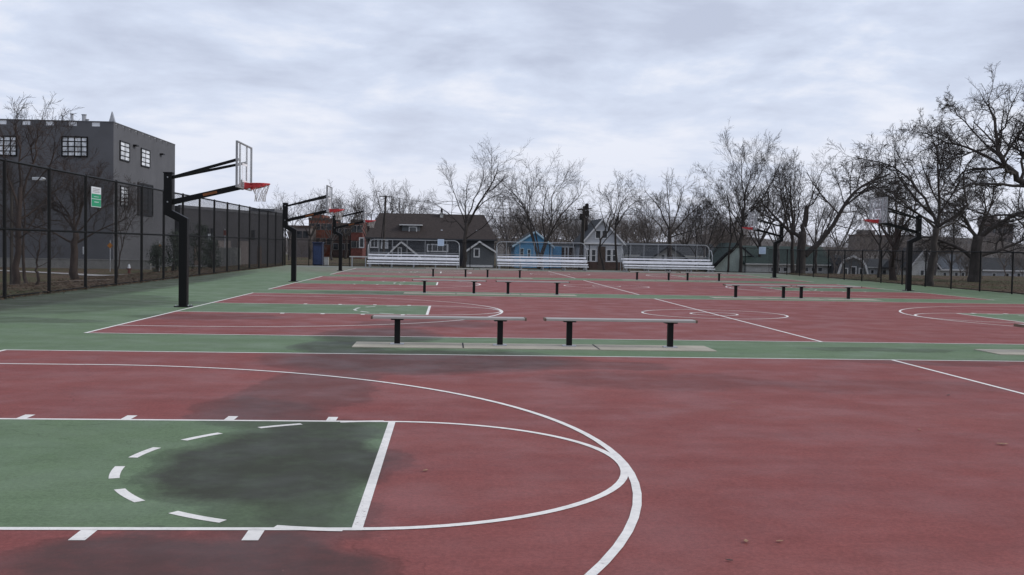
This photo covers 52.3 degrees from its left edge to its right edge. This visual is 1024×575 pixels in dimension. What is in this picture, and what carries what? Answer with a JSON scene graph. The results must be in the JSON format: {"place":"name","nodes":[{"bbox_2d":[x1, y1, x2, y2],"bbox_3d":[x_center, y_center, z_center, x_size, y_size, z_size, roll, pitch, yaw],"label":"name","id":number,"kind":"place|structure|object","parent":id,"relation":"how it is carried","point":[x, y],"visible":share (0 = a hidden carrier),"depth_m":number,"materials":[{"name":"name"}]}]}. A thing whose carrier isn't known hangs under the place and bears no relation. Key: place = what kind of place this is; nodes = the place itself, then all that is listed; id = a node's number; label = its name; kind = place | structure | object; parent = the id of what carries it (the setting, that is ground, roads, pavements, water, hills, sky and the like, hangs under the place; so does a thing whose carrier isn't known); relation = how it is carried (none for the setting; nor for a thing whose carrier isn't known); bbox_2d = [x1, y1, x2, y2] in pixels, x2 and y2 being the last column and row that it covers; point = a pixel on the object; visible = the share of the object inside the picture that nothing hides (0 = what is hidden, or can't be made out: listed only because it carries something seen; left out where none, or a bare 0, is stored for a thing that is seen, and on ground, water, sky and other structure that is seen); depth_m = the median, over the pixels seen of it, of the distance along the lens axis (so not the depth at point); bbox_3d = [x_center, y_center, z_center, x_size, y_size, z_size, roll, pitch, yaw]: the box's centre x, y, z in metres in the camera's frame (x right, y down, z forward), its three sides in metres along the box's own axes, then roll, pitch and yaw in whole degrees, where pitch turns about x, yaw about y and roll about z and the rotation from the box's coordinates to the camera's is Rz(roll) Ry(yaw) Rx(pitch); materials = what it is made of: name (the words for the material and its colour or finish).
{"place":"outdoors","nodes":[
{"label":"outdoors","id":0,"kind":"place"},
{"bbox_2d":[0,254,1023,297],"bbox_3d":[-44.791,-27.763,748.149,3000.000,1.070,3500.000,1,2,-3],"label":"ground","id":1,"kind":"structure","parent":0,"point":[360,262],"depth_m":69.97,"materials":[{"name":"brown plant"}]},
{"bbox_2d":[10,177,45,284],"bbox_3d":[-22.156,-2.515,47.701,1.581,5.068,0.260,1,2,-3],"label":"street lamp","id":2,"kind":"object","parent":1,"relation":"on","point":[11,237],"visible":0.52,"depth_m":47.60,"materials":[{"name":"black metal"}]},
{"bbox_2d":[0,115,71,283],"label":"bare tree","id":3,"kind":"object","parent":1,"relation":"on","point":[23,266],"visible":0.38,"depth_m":50.94,"materials":[{"name":"brown plant"}]},
{"bbox_2d":[16,211,63,284],"bbox_3d":[-17.747,-1.469,39.417,1.714,3.093,2.175,1,2,-3],"label":"bare tree","id":4,"kind":"object","parent":1,"relation":"on","point":[35,270],"visible":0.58,"depth_m":38.98,"materials":[{"name":"brown plant"}]},
{"bbox_2d":[0,92,99,284],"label":"bare tree","id":5,"kind":"object","parent":1,"relation":"on","point":[15,128],"visible":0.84,"depth_m":43.69,"materials":[{"name":"brown plant"}]},
{"bbox_2d":[0,258,151,269],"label":"retaining wall","id":6,"kind":"structure","parent":1,"relation":"on","point":[105,261],"depth_m":86.62,"materials":[{"name":"concrete"}]},
{"bbox_2d":[7,152,149,279],"bbox_3d":[-21.670,-3.403,52.218,6.761,6.681,4.670,0,2,-15],"label":"bare tree","id":7,"kind":"object","parent":1,"relation":"on","point":[89,195],"visible":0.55,"depth_m":51.79,"materials":[{"name":"brown plant"}]},
{"bbox_2d":[0,112,174,267],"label":"industrial building","id":8,"kind":"structure","parent":1,"relation":"on","point":[123,150],"depth_m":90.15,"materials":[{"name":"concrete"}]},
{"bbox_2d":[0,135,16,155],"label":"window","id":9,"kind":"structure","parent":8,"relation":"in","point":[7,140],"depth_m":89.49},
{"bbox_2d":[61,136,87,156],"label":"window","id":10,"kind":"structure","parent":8,"relation":"in","point":[73,143],"depth_m":89.82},
{"bbox_2d":[119,140,129,161],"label":"window","id":11,"kind":"structure","parent":8,"relation":"in","point":[124,147],"depth_m":92.94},
{"bbox_2d":[137,182,153,216],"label":"window","id":12,"kind":"structure","parent":8,"relation":"in","point":[148,185],"depth_m":100.22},
{"bbox_2d":[105,179,147,277],"bbox_3d":[-17.258,-2.512,46.060,1.911,4.536,2.862,-1,3,-37],"label":"bare tree","id":13,"kind":"object","parent":1,"relation":"on","point":[125,219],"visible":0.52,"depth_m":45.92,"materials":[{"name":"brown plant"}]},
{"bbox_2d":[158,229,178,270],"bbox_3d":[-21.038,-2.275,64.703,1.776,2.765,1.468,0,2,-25],"label":"evergreen shrub","id":14,"kind":"object","parent":1,"relation":"on","point":[173,252],"visible":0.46,"depth_m":64.68,"materials":[{"name":"green plant"}]},
{"bbox_2d":[177,221,218,268],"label":"evergreen shrub","id":15,"kind":"object","parent":1,"relation":"on","point":[195,241],"visible":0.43,"depth_m":68.74,"materials":[{"name":"green plant"}]},
{"bbox_2d":[175,205,281,264],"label":"warehouse","id":16,"kind":"structure","parent":1,"relation":"on","point":[246,235],"depth_m":123.52,"materials":[{"name":"metal"}]},
{"bbox_2d":[261,184,310,259],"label":"bare tree","id":17,"kind":"object","parent":1,"relation":"on","point":[289,215],"visible":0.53,"depth_m":162.96,"materials":[{"name":"brown plant"}]},
{"bbox_2d":[289,225,316,256],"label":"grey flat block","id":18,"kind":"structure","parent":1,"relation":"on","point":[300,229],"depth_m":197.77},
{"bbox_2d":[293,182,341,258],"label":"bare tree","id":19,"kind":"object","parent":1,"relation":"on","point":[314,228],"visible":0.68,"depth_m":172.93,"materials":[{"name":"brown plant"}]},
{"bbox_2d":[312,242,323,265],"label":"blue cabin","id":20,"kind":"object","parent":1,"relation":"on","point":[319,251],"visible":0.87,"depth_m":79.21,"materials":[{"name":"plastic"}]},
{"bbox_2d":[308,215,338,256],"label":"red brick block","id":21,"kind":"structure","parent":1,"relation":"on","point":[327,252],"depth_m":207.85,"materials":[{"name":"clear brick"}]},
{"bbox_2d":[304,190,363,259],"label":"bare tree","id":22,"kind":"object","parent":1,"relation":"on","point":[332,214],"visible":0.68,"depth_m":168.49,"materials":[{"name":"brown plant"}]},
{"bbox_2d":[332,223,350,257],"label":"brown flats","id":23,"kind":"structure","parent":1,"relation":"on","point":[337,243],"depth_m":203.17,"materials":[{"name":"brick"}]},
{"bbox_2d":[324,189,368,258],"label":"bare tree","id":24,"kind":"object","parent":1,"relation":"on","point":[345,235],"visible":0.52,"depth_m":188.29,"materials":[{"name":"brown plant"}]},
{"bbox_2d":[350,220,366,258],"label":"dark red block","id":25,"kind":"structure","parent":1,"relation":"on","point":[356,232],"depth_m":193.43,"materials":[{"name":"brick"}]},
{"bbox_2d":[336,180,387,259],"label":"bare tree","id":26,"kind":"object","parent":1,"relation":"on","point":[362,219],"visible":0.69,"depth_m":178.43,"materials":[{"name":"brown plant"}]},
{"bbox_2d":[362,172,420,218],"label":"bare tree","id":27,"kind":"object","parent":1,"relation":"on","point":[392,199],"visible":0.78,"depth_m":147.34,"materials":[{"name":"brown plant"}]},
{"bbox_2d":[386,242,420,265],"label":"cross gable porch","id":28,"kind":"object","parent":1,"relation":"on","point":[404,249],"visible":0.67,"depth_m":133.81,"materials":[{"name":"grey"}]},
{"bbox_2d":[388,181,435,213],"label":"bare tree","id":29,"kind":"object","parent":1,"relation":"on","point":[409,206],"visible":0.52,"depth_m":169.25,"materials":[{"name":"brown plant"}]},
{"bbox_2d":[359,208,496,265],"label":"long house","id":30,"kind":"structure","parent":1,"relation":"on","point":[411,228],"depth_m":138.09,"materials":[{"name":"grey"}]},
{"bbox_2d":[419,135,529,266],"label":"bare tree","id":31,"kind":"object","parent":1,"relation":"on","point":[466,224],"visible":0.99,"depth_m":82.69,"materials":[{"name":"brown plant"}]},
{"bbox_2d":[466,241,495,267],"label":"grey garage","id":32,"kind":"structure","parent":1,"relation":"on","point":[479,257],"depth_m":131.93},
{"bbox_2d":[476,178,534,262],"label":"bare tree","id":33,"kind":"object","parent":1,"relation":"on","point":[506,236],"visible":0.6,"depth_m":150.16,"materials":[{"name":"brown plant"}]},
{"bbox_2d":[0,265,1023,360],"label":"court apron","id":34,"kind":"object","parent":1,"relation":"on","point":[66,320],"visible":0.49,"depth_m":18.48,"materials":[{"name":"paint"}]},
{"bbox_2d":[0,158,285,298],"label":"chain link fence","id":35,"kind":"object","parent":34,"relation":"on","point":[116,232],"visible":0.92,"depth_m":37.64,"materials":[{"name":"black metal"}]},
{"bbox_2d":[91,186,100,207],"bbox_3d":[-13.708,-2.980,34.402,0.017,0.660,0.940,1,2,-3],"label":"parking sign","id":36,"kind":"object","parent":35,"relation":"attached to","point":[95,196],"visible":1,"depth_m":34.33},
{"bbox_2d":[163,140,269,306],"bbox_3d":[-7.162,-1.526,25.845,1.705,4.010,2.420,-5,7,-70],"label":"basketball hoop","id":37,"kind":"object","parent":34,"relation":"on","point":[170,201],"visible":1,"depth_m":25.49,"materials":[{"name":"metal"}]},
{"bbox_2d":[282,185,343,281],"bbox_3d":[-8.245,-2.250,43.952,1.705,4.010,2.420,-5,7,-70],"label":"basketball hoop","id":38,"kind":"object","parent":34,"relation":"on","point":[286,219],"visible":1,"depth_m":43.59,"materials":[{"name":"metal"}]},
{"bbox_2d":[333,204,375,270],"bbox_3d":[-9.364,-2.998,62.649,1.705,4.010,2.420,-5,7,-70],"label":"basketball hoop","id":39,"kind":"object","parent":34,"relation":"on","point":[365,220],"visible":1,"depth_m":62.29,"materials":[{"name":"metal"}]},
{"bbox_2d":[403,292,575,295],"bbox_3d":[-0.732,0.238,35.094,5.780,0.032,0.860,1,2,-3],"label":"bench pad","id":40,"kind":"object","parent":34,"relation":"on","point":[488,294],"visible":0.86,"depth_m":34.93,"materials":[{"name":"concrete"}]},
{"bbox_2d":[412,279,486,293],"bbox_3d":[-2.110,-0.030,35.091,2.498,0.456,0.284,1,2,-4],"label":"bench","id":41,"kind":"object","parent":40,"relation":"on","point":[424,285],"visible":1,"depth_m":34.99,"materials":[{"name":"metal"}]},
{"bbox_2d":[0,350,1023,574],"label":"court surface","id":42,"kind":"object","parent":34,"relation":"on","point":[832,466],"visible":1,"depth_m":8.03,"materials":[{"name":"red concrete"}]},
{"bbox_2d":[0,419,387,526],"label":"court key","id":43,"kind":"object","parent":42,"relation":"on","point":[54,473],"visible":1,"depth_m":7.27,"materials":[{"name":"paint"}]},
{"bbox_2d":[0,350,1023,574],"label":"court markings","id":44,"kind":"object","parent":42,"relation":"on","point":[252,533],"visible":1,"depth_m":6.74,"materials":[{"name":"white paint"}]},
{"bbox_2d":[352,342,716,351],"bbox_3d":[0.357,0.966,16.890,5.780,0.032,0.860,1,2,-3],"label":"bench pad","id":45,"kind":"object","parent":34,"relation":"on","point":[523,346],"visible":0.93,"depth_m":16.78,"materials":[{"name":"concrete"}]},
{"bbox_2d":[371,315,526,345],"bbox_3d":[-1.021,0.697,16.887,2.498,0.456,0.284,1,2,-3],"label":"bench","id":46,"kind":"object","parent":45,"relation":"on","point":[398,318],"visible":1,"depth_m":16.79,"materials":[{"name":"metal"}]},
{"bbox_2d":[543,317,697,347],"bbox_3d":[1.763,0.740,17.055,2.498,0.456,0.284,1,2,-3],"label":"bench","id":47,"kind":"object","parent":45,"relation":"on","point":[670,323],"visible":1,"depth_m":16.96,"materials":[{"name":"metal"}]},
{"bbox_2d":[288,265,788,274],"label":"bleacher slab","id":48,"kind":"structure","parent":34,"relation":"on","point":[528,269],"depth_m":73.75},
{"bbox_2d":[367,239,459,267],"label":"bleacher","id":49,"kind":"object","parent":48,"relation":"on","point":[427,260],"visible":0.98,"depth_m":73.97,"materials":[{"name":"silver metal"}]},
{"bbox_2d":[496,241,587,270],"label":"bleacher","id":50,"kind":"object","parent":48,"relation":"on","point":[549,263],"visible":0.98,"depth_m":74.55,"materials":[{"name":"metal"}]},
{"bbox_2d":[620,244,714,271],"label":"bleacher","id":51,"kind":"object","parent":48,"relation":"on","point":[665,265],"visible":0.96,"depth_m":74.69,"materials":[{"name":"metal"}]},
{"bbox_2d":[88,293,1023,344],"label":"court surface","id":52,"kind":"object","parent":34,"relation":"on","point":[843,321],"visible":1,"depth_m":23.11,"materials":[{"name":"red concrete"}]},
{"bbox_2d":[85,293,1020,343],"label":"court markings","id":53,"kind":"object","parent":52,"relation":"on","point":[429,307],"visible":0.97,"depth_m":23.99,"materials":[{"name":"white paint"}]},
{"bbox_2d":[178,303,1023,321],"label":"court key","id":54,"kind":"object","parent":52,"relation":"on","point":[299,308],"visible":1,"depth_m":25.87,"materials":[{"name":"paint"}]},
{"bbox_2d":[334,268,808,281],"bbox_3d":[2.914,-0.799,63.235,25.950,0.001,15.441,1,2,-3],"label":"court surface","id":55,"kind":"object","parent":34,"relation":"on","point":[551,274],"visible":0.8,"depth_m":61.13,"materials":[{"name":"paint"}]},
{"bbox_2d":[342,270,777,278],"bbox_3d":[2.914,-0.800,63.235,25.910,0.001,3.658,1,2,-3],"label":"court key","id":56,"kind":"object","parent":55,"relation":"on","point":[439,272],"visible":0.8,"depth_m":63.32,"materials":[{"name":"green paint"}]},
{"bbox_2d":[272,276,988,299],"bbox_3d":[4.033,-0.051,44.538,25.950,0.001,15.441,1,2,-3],"label":"court surface","id":57,"kind":"object","parent":34,"relation":"on","point":[670,288],"visible":0.8,"depth_m":41.60,"materials":[{"name":"paint"}]},
{"bbox_2d":[297,280,918,292],"bbox_3d":[4.033,-0.053,44.538,25.910,0.001,3.658,1,2,-3],"label":"court key","id":58,"kind":"object","parent":57,"relation":"on","point":[434,283],"visible":1,"depth_m":44.43,"materials":[{"name":"green paint"}]},
{"bbox_2d":[270,276,990,299],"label":"court markings","id":59,"kind":"object","parent":57,"relation":"on","point":[603,285],"visible":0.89,"depth_m":42.55,"materials":[{"name":"white paint"}]},
{"bbox_2d":[742,211,783,277],"bbox_3d":[15.257,-2.604,63.664,2.420,4.010,1.704,2,2,19],"label":"basketball hoop","id":60,"kind":"object","parent":34,"relation":"on","point":[775,243],"visible":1,"depth_m":63.86,"materials":[{"name":"metal"}]},
{"bbox_2d":[711,297,882,300],"bbox_3d":[9.688,0.397,35.724,5.780,0.032,0.860,1,2,-3],"label":"bench pad","id":61,"kind":"object","parent":34,"relation":"on","point":[796,298],"visible":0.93,"depth_m":35.54,"materials":[{"name":"concrete"}]},
{"bbox_2d":[723,284,796,298],"bbox_3d":[8.479,0.131,35.731,2.498,0.456,0.284,1,2,-3],"label":"bench","id":62,"kind":"object","parent":61,"relation":"on","point":[736,285],"visible":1,"depth_m":35.63,"materials":[{"name":"metal"}]},
{"bbox_2d":[863,197,922,290],"bbox_3d":[16.375,-1.856,44.968,2.420,4.010,1.704,2,2,19],"label":"basketball hoop","id":63,"kind":"object","parent":34,"relation":"on","point":[917,231],"visible":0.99,"depth_m":45.17,"materials":[{"name":"metal"}]},
{"bbox_2d":[768,249,1023,293],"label":"chain link fence","id":64,"kind":"object","parent":34,"relation":"on","point":[902,266],"visible":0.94,"depth_m":54.23,"materials":[{"name":"black metal"}]},
{"bbox_2d":[974,349,1023,354],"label":"bench pad","id":65,"kind":"object","parent":34,"relation":"on","point":[1007,352],"visible":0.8,"depth_m":17.41,"materials":[{"name":"concrete"}]},
{"bbox_2d":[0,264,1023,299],"bbox_3d":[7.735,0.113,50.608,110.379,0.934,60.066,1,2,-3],"label":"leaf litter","id":66,"kind":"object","parent":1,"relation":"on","point":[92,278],"visible":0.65,"depth_m":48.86,"materials":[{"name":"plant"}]},
{"bbox_2d":[499,193,545,237],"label":"bare tree","id":67,"kind":"object","parent":1,"relation":"on","point":[519,225],"visible":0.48,"depth_m":159.50,"materials":[{"name":"brown plant"}]},
{"bbox_2d":[288,239,768,272],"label":"chain link fence","id":68,"kind":"object","parent":1,"relation":"on","point":[430,244],"visible":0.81,"depth_m":76.06,"materials":[{"name":"grey metal"}]},
{"bbox_2d":[463,148,603,267],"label":"bare tree","id":69,"kind":"object","parent":1,"relation":"on","point":[528,221],"visible":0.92,"depth_m":84.44,"materials":[{"name":"brown plant"}]},
{"bbox_2d":[508,231,561,267],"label":"blue house","id":70,"kind":"structure","parent":1,"relation":"on","point":[525,239],"depth_m":136.34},
{"bbox_2d":[577,203,590,268],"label":"utility pole","id":71,"kind":"object","parent":1,"relation":"on","point":[581,250],"visible":0.66,"depth_m":108.33,"materials":[{"name":"brown wood"}]},
{"bbox_2d":[572,217,625,269],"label":"grey gabled house","id":72,"kind":"structure","parent":1,"relation":"on","point":[591,237],"depth_m":134.82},
{"bbox_2d":[567,169,641,268],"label":"bare tree","id":73,"kind":"object","parent":1,"relation":"on","point":[611,214],"visible":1,"depth_m":82.43,"materials":[{"name":"brown plant"}]},
{"bbox_2d":[596,173,664,269],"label":"bare tree","id":74,"kind":"object","parent":1,"relation":"on","point":[615,243],"visible":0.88,"depth_m":83.02,"materials":[{"name":"brown plant"}]},
{"bbox_2d":[622,189,667,242],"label":"bare tree","id":75,"kind":"object","parent":1,"relation":"on","point":[643,227],"visible":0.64,"depth_m":160.74,"materials":[{"name":"brown plant"}]},
{"bbox_2d":[283,204,1023,276],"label":"distant wood","id":76,"kind":"object","parent":1,"relation":"on","point":[624,236],"visible":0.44,"depth_m":166.22,"materials":[{"name":"plant"}]},
{"bbox_2d":[631,245,694,269],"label":"black gabled house","id":77,"kind":"structure","parent":1,"relation":"on","point":[652,252],"depth_m":137.50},
{"bbox_2d":[622,243,713,266],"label":"slate roofed house","id":78,"kind":"structure","parent":1,"relation":"on","point":[645,247],"depth_m":149.33,"materials":[{"name":"grey"}]},
{"bbox_2d":[628,162,736,270],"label":"bare tree","id":79,"kind":"object","parent":1,"relation":"on","point":[669,236],"visible":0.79,"depth_m":84.73,"materials":[{"name":"brown plant"}]},
{"bbox_2d":[668,195,712,245],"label":"bare tree","id":80,"kind":"object","parent":1,"relation":"on","point":[689,239],"visible":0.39,"depth_m":151.42,"materials":[{"name":"brown plant"}]},
{"bbox_2d":[665,190,718,271],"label":"bare tree","id":81,"kind":"object","parent":1,"relation":"on","point":[696,215],"visible":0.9,"depth_m":81.52,"materials":[{"name":"brown plant"}]},
{"bbox_2d":[676,186,733,258],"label":"bare tree","id":82,"kind":"object","parent":1,"relation":"on","point":[702,219],"visible":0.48,"depth_m":140.94,"materials":[{"name":"brown plant"}]},
{"bbox_2d":[691,192,738,267],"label":"bare tree","id":83,"kind":"object","parent":1,"relation":"on","point":[717,239],"visible":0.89,"depth_m":81.65,"materials":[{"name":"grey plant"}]},
{"bbox_2d":[698,243,753,271],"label":"pale green house","id":84,"kind":"structure","parent":1,"relation":"on","point":[723,263],"depth_m":131.90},
{"bbox_2d":[688,163,769,270],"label":"bare tree","id":85,"kind":"object","parent":1,"relation":"on","point":[730,233],"visible":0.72,"depth_m":81.14,"materials":[{"name":"brown plant"}]},
{"bbox_2d":[703,120,797,271],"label":"bare tree","id":86,"kind":"object","parent":1,"relation":"on","point":[744,197],"visible":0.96,"depth_m":79.66,"materials":[{"name":"brown plant"}]},
{"bbox_2d":[726,186,786,256],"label":"bare tree","id":87,"kind":"object","parent":1,"relation":"on","point":[760,241],"visible":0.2,"depth_m":131.76,"materials":[{"name":"brown plant"}]},
{"bbox_2d":[742,159,814,272],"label":"bare tree","id":88,"kind":"object","parent":1,"relation":"on","point":[778,244],"visible":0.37,"depth_m":121.70,"materials":[{"name":"brown plant"}]},
{"bbox_2d":[742,246,830,273],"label":"green roofed hall","id":89,"kind":"structure","parent":1,"relation":"on","point":[757,260],"depth_m":130.93,"materials":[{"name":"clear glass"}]},
{"bbox_2d":[765,149,817,272],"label":"bare tree","id":90,"kind":"object","parent":1,"relation":"on","point":[792,217],"visible":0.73,"depth_m":81.23,"materials":[{"name":"brown plant"}]},
{"bbox_2d":[740,143,914,273],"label":"bare tree","id":91,"kind":"object","parent":1,"relation":"on","point":[801,237],"visible":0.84,"depth_m":78.80,"materials":[{"name":"brown plant"}]},
{"bbox_2d":[795,173,859,273],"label":"bare tree","id":92,"kind":"object","parent":1,"relation":"on","point":[818,220],"visible":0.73,"depth_m":126.86,"materials":[{"name":"brown plant"}]},
{"bbox_2d":[801,190,870,254],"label":"bare tree","id":93,"kind":"object","parent":1,"relation":"on","point":[848,229],"visible":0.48,"depth_m":132.02,"materials":[{"name":"brown plant"}]},
{"bbox_2d":[829,255,868,273],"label":"gambrel house","id":94,"kind":"structure","parent":1,"relation":"on","point":[848,269],"depth_m":127.72,"materials":[{"name":"grey"}]},
{"bbox_2d":[836,160,909,277],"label":"bare tree","id":95,"kind":"object","parent":1,"relation":"on","point":[860,208],"visible":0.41,"depth_m":69.39,"materials":[{"name":"brown plant"}]},
{"bbox_2d":[848,230,903,251],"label":"wide dark block","id":96,"kind":"structure","parent":1,"relation":"on","point":[857,235],"depth_m":296.49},
{"bbox_2d":[861,168,937,279],"bbox_3d":[23.345,-3.725,63.316,4.801,7.012,3.370,2,3,32],"label":"bare tree","id":97,"kind":"object","parent":1,"relation":"on","point":[897,241],"visible":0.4,"depth_m":63.27,"materials":[{"name":"brown plant"}]},
{"bbox_2d":[882,247,941,274],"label":"white gable house","id":98,"kind":"structure","parent":1,"relation":"on","point":[921,264],"depth_m":125.18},
{"bbox_2d":[825,103,1018,285],"bbox_3d":[21.627,-4.805,54.318,9.994,9.811,5.841,1,2,-3],"label":"bare tree","id":99,"kind":"object","parent":1,"relation":"on","point":[899,184],"visible":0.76,"depth_m":54.20,"materials":[{"name":"brown plant"}]},
{"bbox_2d":[904,186,972,275],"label":"bare tree","id":100,"kind":"object","parent":1,"relation":"on","point":[935,270],"visible":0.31,"depth_m":102.04,"materials":[{"name":"brown plant"}]},
{"bbox_2d":[937,254,968,275],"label":"blue grey house","id":101,"kind":"structure","parent":1,"relation":"on","point":[946,267],"depth_m":127.54,"materials":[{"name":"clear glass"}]},
{"bbox_2d":[897,162,1023,281],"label":"bare tree","id":102,"kind":"object","parent":1,"relation":"on","point":[976,245],"visible":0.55,"depth_m":62.78,"materials":[{"name":"brown plant"}]},
{"bbox_2d":[898,61,1023,243],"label":"bare tree","id":103,"kind":"object","parent":1,"relation":"on","point":[1002,164],"visible":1,"depth_m":44.39,"materials":[{"name":"brown plant"}]},
{"bbox_2d":[966,257,1023,275],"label":"house","id":104,"kind":"structure","parent":1,"relation":"on","point":[1000,271],"depth_m":136.42,"materials":[{"name":"grey"}]},
{"bbox_2d":[0,0,1023,246],"label":"sky","id":105,"kind":"structure","parent":0,"point":[321,92],"materials":[{"name":"grey"}]},
{"bbox_2d":[286,236,1023,258],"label":"wooded hill","id":106,"kind":"structure","parent":0,"point":[770,242],"depth_m":290.73,"materials":[{"name":"plant"}]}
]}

